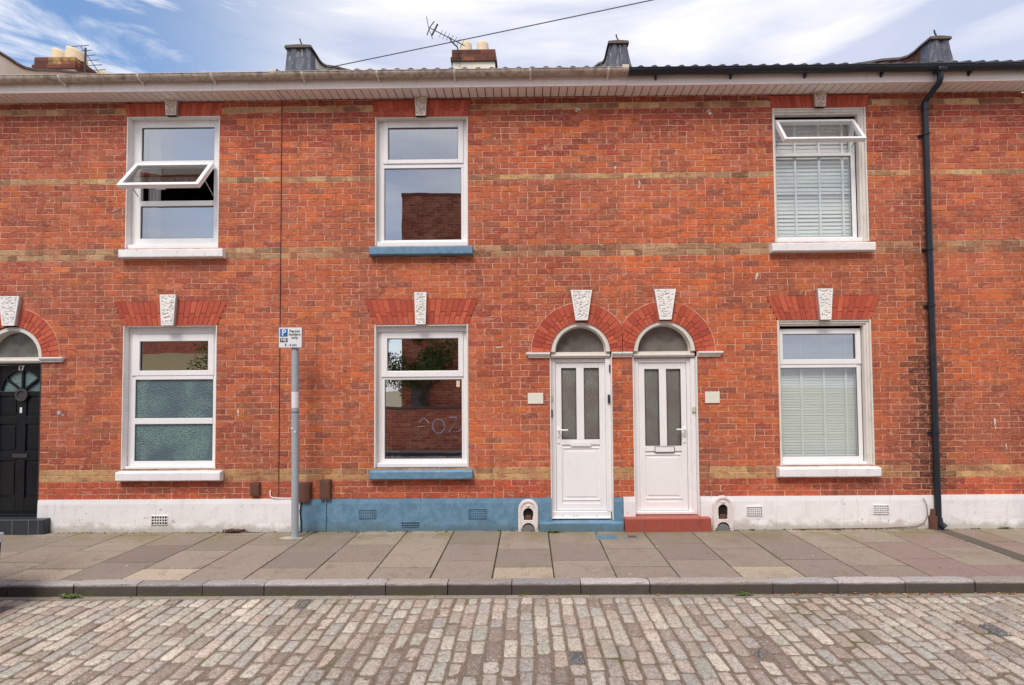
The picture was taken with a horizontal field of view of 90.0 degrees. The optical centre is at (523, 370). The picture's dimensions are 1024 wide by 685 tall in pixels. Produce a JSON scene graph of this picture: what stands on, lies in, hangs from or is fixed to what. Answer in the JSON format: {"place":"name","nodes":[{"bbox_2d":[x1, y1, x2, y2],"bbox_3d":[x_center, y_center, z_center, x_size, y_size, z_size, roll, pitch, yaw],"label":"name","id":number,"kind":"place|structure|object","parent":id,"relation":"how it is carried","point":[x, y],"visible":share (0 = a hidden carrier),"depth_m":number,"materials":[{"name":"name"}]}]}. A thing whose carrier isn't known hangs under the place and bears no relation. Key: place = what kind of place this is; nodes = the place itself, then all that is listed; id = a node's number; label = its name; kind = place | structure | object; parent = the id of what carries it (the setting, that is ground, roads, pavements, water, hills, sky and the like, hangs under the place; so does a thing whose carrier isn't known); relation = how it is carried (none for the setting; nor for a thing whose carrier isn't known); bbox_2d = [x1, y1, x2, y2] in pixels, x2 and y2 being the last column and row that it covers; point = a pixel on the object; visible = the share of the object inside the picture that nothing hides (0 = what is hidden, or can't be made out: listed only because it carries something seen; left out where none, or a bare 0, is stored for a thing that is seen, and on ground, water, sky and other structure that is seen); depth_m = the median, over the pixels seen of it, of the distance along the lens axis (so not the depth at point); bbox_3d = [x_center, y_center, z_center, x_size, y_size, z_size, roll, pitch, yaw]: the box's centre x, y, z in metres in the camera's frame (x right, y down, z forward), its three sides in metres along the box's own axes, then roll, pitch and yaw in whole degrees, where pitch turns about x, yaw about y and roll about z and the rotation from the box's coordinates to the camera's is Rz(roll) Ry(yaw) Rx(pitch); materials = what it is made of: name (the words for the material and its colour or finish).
{"place":"outdoors","nodes":[
{"label":"outdoors","id":0,"kind":"place"},
{"bbox_2d":[0,532,3,551],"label":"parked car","id":1,"kind":"object","parent":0,"point":[1,536],"visible":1,"depth_m":4.38,"materials":[{"name":"white paint"}]},
{"bbox_2d":[0,595,1023,684],"bbox_3d":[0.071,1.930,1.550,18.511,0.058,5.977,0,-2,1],"label":"road","id":2,"kind":"structure","parent":0,"point":[1006,627],"depth_m":3.79,"materials":[{"name":"stone"}]},
{"bbox_2d":[0,528,1023,581],"bbox_3d":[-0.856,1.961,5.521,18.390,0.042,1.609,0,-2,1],"label":"pavement","id":3,"kind":"structure","parent":0,"point":[364,554],"depth_m":5.36,"materials":[{"name":"grey concrete"}]},
{"bbox_2d":[19,46,187,327],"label":"terraced house","id":4,"kind":"structure","parent":3,"relation":"on","point":[69,58],"depth_m":8.83,"materials":[{"name":"brick"}]},
{"bbox_2d":[71,45,129,103],"bbox_3d":[-7.808,-5.314,9.769,0.709,1.086,1.111,0,-2,1],"label":"tv aerial","id":5,"kind":"object","parent":4,"relation":"attached to","point":[89,58],"visible":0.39,"depth_m":9.23,"materials":[{"name":"metal"}]},
{"bbox_2d":[0,48,377,534],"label":"terraced house","id":6,"kind":"structure","parent":3,"relation":"on","point":[156,408],"depth_m":6.46,"materials":[{"name":"brick"}]},
{"bbox_2d":[0,365,39,511],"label":"door","id":7,"kind":"structure","parent":6,"relation":"in","point":[19,384],"depth_m":6.53,"materials":[{"name":"black paint"}]},
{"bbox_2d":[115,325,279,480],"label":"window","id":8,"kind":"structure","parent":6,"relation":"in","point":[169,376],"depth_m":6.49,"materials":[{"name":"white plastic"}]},
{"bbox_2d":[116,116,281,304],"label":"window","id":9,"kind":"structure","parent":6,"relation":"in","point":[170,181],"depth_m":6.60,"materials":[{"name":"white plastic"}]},
{"bbox_2d":[222,529,245,532],"bbox_3d":[-3.530,1.964,6.271,0.304,0.045,0.125,-1,-2,9],"label":"weed","id":10,"kind":"object","parent":3,"relation":"on","point":[232,530],"visible":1,"depth_m":6.26,"materials":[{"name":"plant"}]},
{"bbox_2d":[278,327,302,538],"bbox_3d":[-2.745,0.735,6.064,0.284,2.497,0.106,0,-2,1],"label":"parking sign","id":11,"kind":"object","parent":3,"relation":"on","point":[290,337],"visible":1,"depth_m":6.05,"materials":[{"name":"metal"}]},
{"bbox_2d":[279,536,302,539],"bbox_3d":[-2.732,1.965,6.029,0.286,0.008,0.149,0,-2,1],"label":"mortar patch","id":12,"kind":"object","parent":3,"relation":"on","point":[288,537],"visible":0.86,"depth_m":6.00,"materials":[{"name":"concrete"}]},
{"bbox_2d":[276,38,628,532],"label":"terraced house","id":13,"kind":"structure","parent":3,"relation":"on","point":[450,274],"depth_m":6.42,"materials":[{"name":"brick"}]},
{"bbox_2d":[369,116,472,299],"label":"window","id":14,"kind":"structure","parent":13,"relation":"in","point":[421,164],"depth_m":7.28,"materials":[{"name":"white plastic"}]},
{"bbox_2d":[369,322,472,479],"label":"window","id":15,"kind":"structure","parent":13,"relation":"in","point":[421,410],"depth_m":6.46,"materials":[{"name":"white plastic"}]},
{"bbox_2d":[426,16,464,61],"bbox_3d":[-1.309,-5.587,8.640,0.642,0.661,0.154,0,-2,-8],"label":"tv aerial","id":16,"kind":"object","parent":13,"relation":"attached to","point":[434,30],"visible":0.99,"depth_m":8.57,"materials":[{"name":"metal"}]},
{"bbox_2d":[555,363,605,509],"bbox_3d":[0.724,0.825,6.422,0.619,1.848,0.105,0,-2,1],"label":"door","id":17,"kind":"structure","parent":13,"relation":"in","point":[580,387],"depth_m":6.44,"materials":[{"name":"white plastic"}]},
{"bbox_2d":[595,534,617,539],"bbox_3d":[0.975,1.945,5.975,0.250,0.017,0.200,0,-2,1],"label":"access cover","id":18,"kind":"object","parent":3,"relation":"on","point":[605,536],"visible":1,"depth_m":5.97,"materials":[{"name":"blue metal"}]},
{"bbox_2d":[623,535,641,538],"bbox_3d":[1.270,1.942,5.972,0.200,0.017,0.160,0,-2,1],"label":"access cover","id":19,"kind":"object","parent":3,"relation":"on","point":[632,536],"visible":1,"depth_m":5.96,"materials":[{"name":"grey metal"}]},
{"bbox_2d":[771,30,1023,528],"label":"terraced house","id":20,"kind":"structure","parent":3,"relation":"on","point":[976,122],"depth_m":6.34,"materials":[{"name":"brick"}]},
{"bbox_2d":[936,530,1023,561],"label":"drain channel","id":21,"kind":"object","parent":3,"relation":"on","point":[1006,552],"visible":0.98,"depth_m":5.57,"materials":[{"name":"grey concrete"}]},
{"bbox_3d":[5.952,-1.622,4.880,0.260,7.020,0.253,0,-2,1],"label":"telegraph pole","id":22,"kind":"object","parent":3,"relation":"on","visible":0},
{"bbox_2d":[329,0,652,67],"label":"overhead wire","id":23,"kind":"object","parent":22,"relation":"attached to","point":[494,33],"visible":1,"depth_m":6.43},
{"bbox_2d":[0,0,1023,92],"label":"sky","id":24,"kind":"structure","parent":0,"point":[126,36],"materials":[{"name":"blue"}]},
{"bbox_2d":[50,528,1013,533],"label":"dirt","id":25,"kind":"structure","parent":0,"point":[485,530],"depth_m":6.26,"materials":[{"name":"brown soil"}]},
{"bbox_2d":[592,34,947,532],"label":"terraced house","id":26,"kind":"structure","parent":0,"point":[773,377],"depth_m":6.38,"materials":[{"name":"brick"}]},
{"bbox_2d":[638,363,687,509],"bbox_3d":[1.755,0.824,6.413,0.597,1.846,0.105,0,-2,1],"label":"door","id":27,"kind":"structure","parent":26,"relation":"in","point":[662,386],"depth_m":6.43,"materials":[{"name":"white plastic"}]},
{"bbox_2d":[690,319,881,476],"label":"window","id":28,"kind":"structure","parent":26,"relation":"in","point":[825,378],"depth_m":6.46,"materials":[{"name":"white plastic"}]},
{"bbox_2d":[769,107,875,252],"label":"window","id":29,"kind":"structure","parent":26,"relation":"in","point":[820,154],"depth_m":6.54,"materials":[{"name":"white plastic"}]},
{"label":"ground","id":30,"kind":"structure","parent":0,"visible":0},
{"bbox_2d":[0,576,1023,596],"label":"kerb","id":31,"kind":"structure","parent":30,"relation":"on","point":[526,586],"depth_m":4.61,"materials":[{"name":"stone"}]},
{"bbox_2d":[0,593,1023,600],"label":"gutter channel","id":32,"kind":"object","parent":30,"relation":"on","point":[515,596],"visible":0.47,"depth_m":4.56,"materials":[{"name":"grey concrete"}]},
{"bbox_2d":[59,593,81,598],"bbox_3d":[-4.070,2.030,4.605,0.250,0.034,0.086,0,-2,1],"label":"weed","id":33,"kind":"object","parent":32,"relation":"on","point":[69,596],"visible":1,"depth_m":4.59,"materials":[{"name":"green plant"}]},
{"bbox_2d":[75,592,1016,596],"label":"leaf litter","id":34,"kind":"object","parent":32,"relation":"on","point":[799,594],"visible":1,"depth_m":4.55,"materials":[{"name":"brown plant"}]},
{"bbox_2d":[735,591,752,595],"bbox_3d":[1.967,1.987,4.551,0.178,0.027,0.074,0,-2,1],"label":"weed","id":35,"kind":"object","parent":32,"relation":"on","point":[745,593],"visible":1,"depth_m":4.55,"materials":[{"name":"green plant"}]}
]}

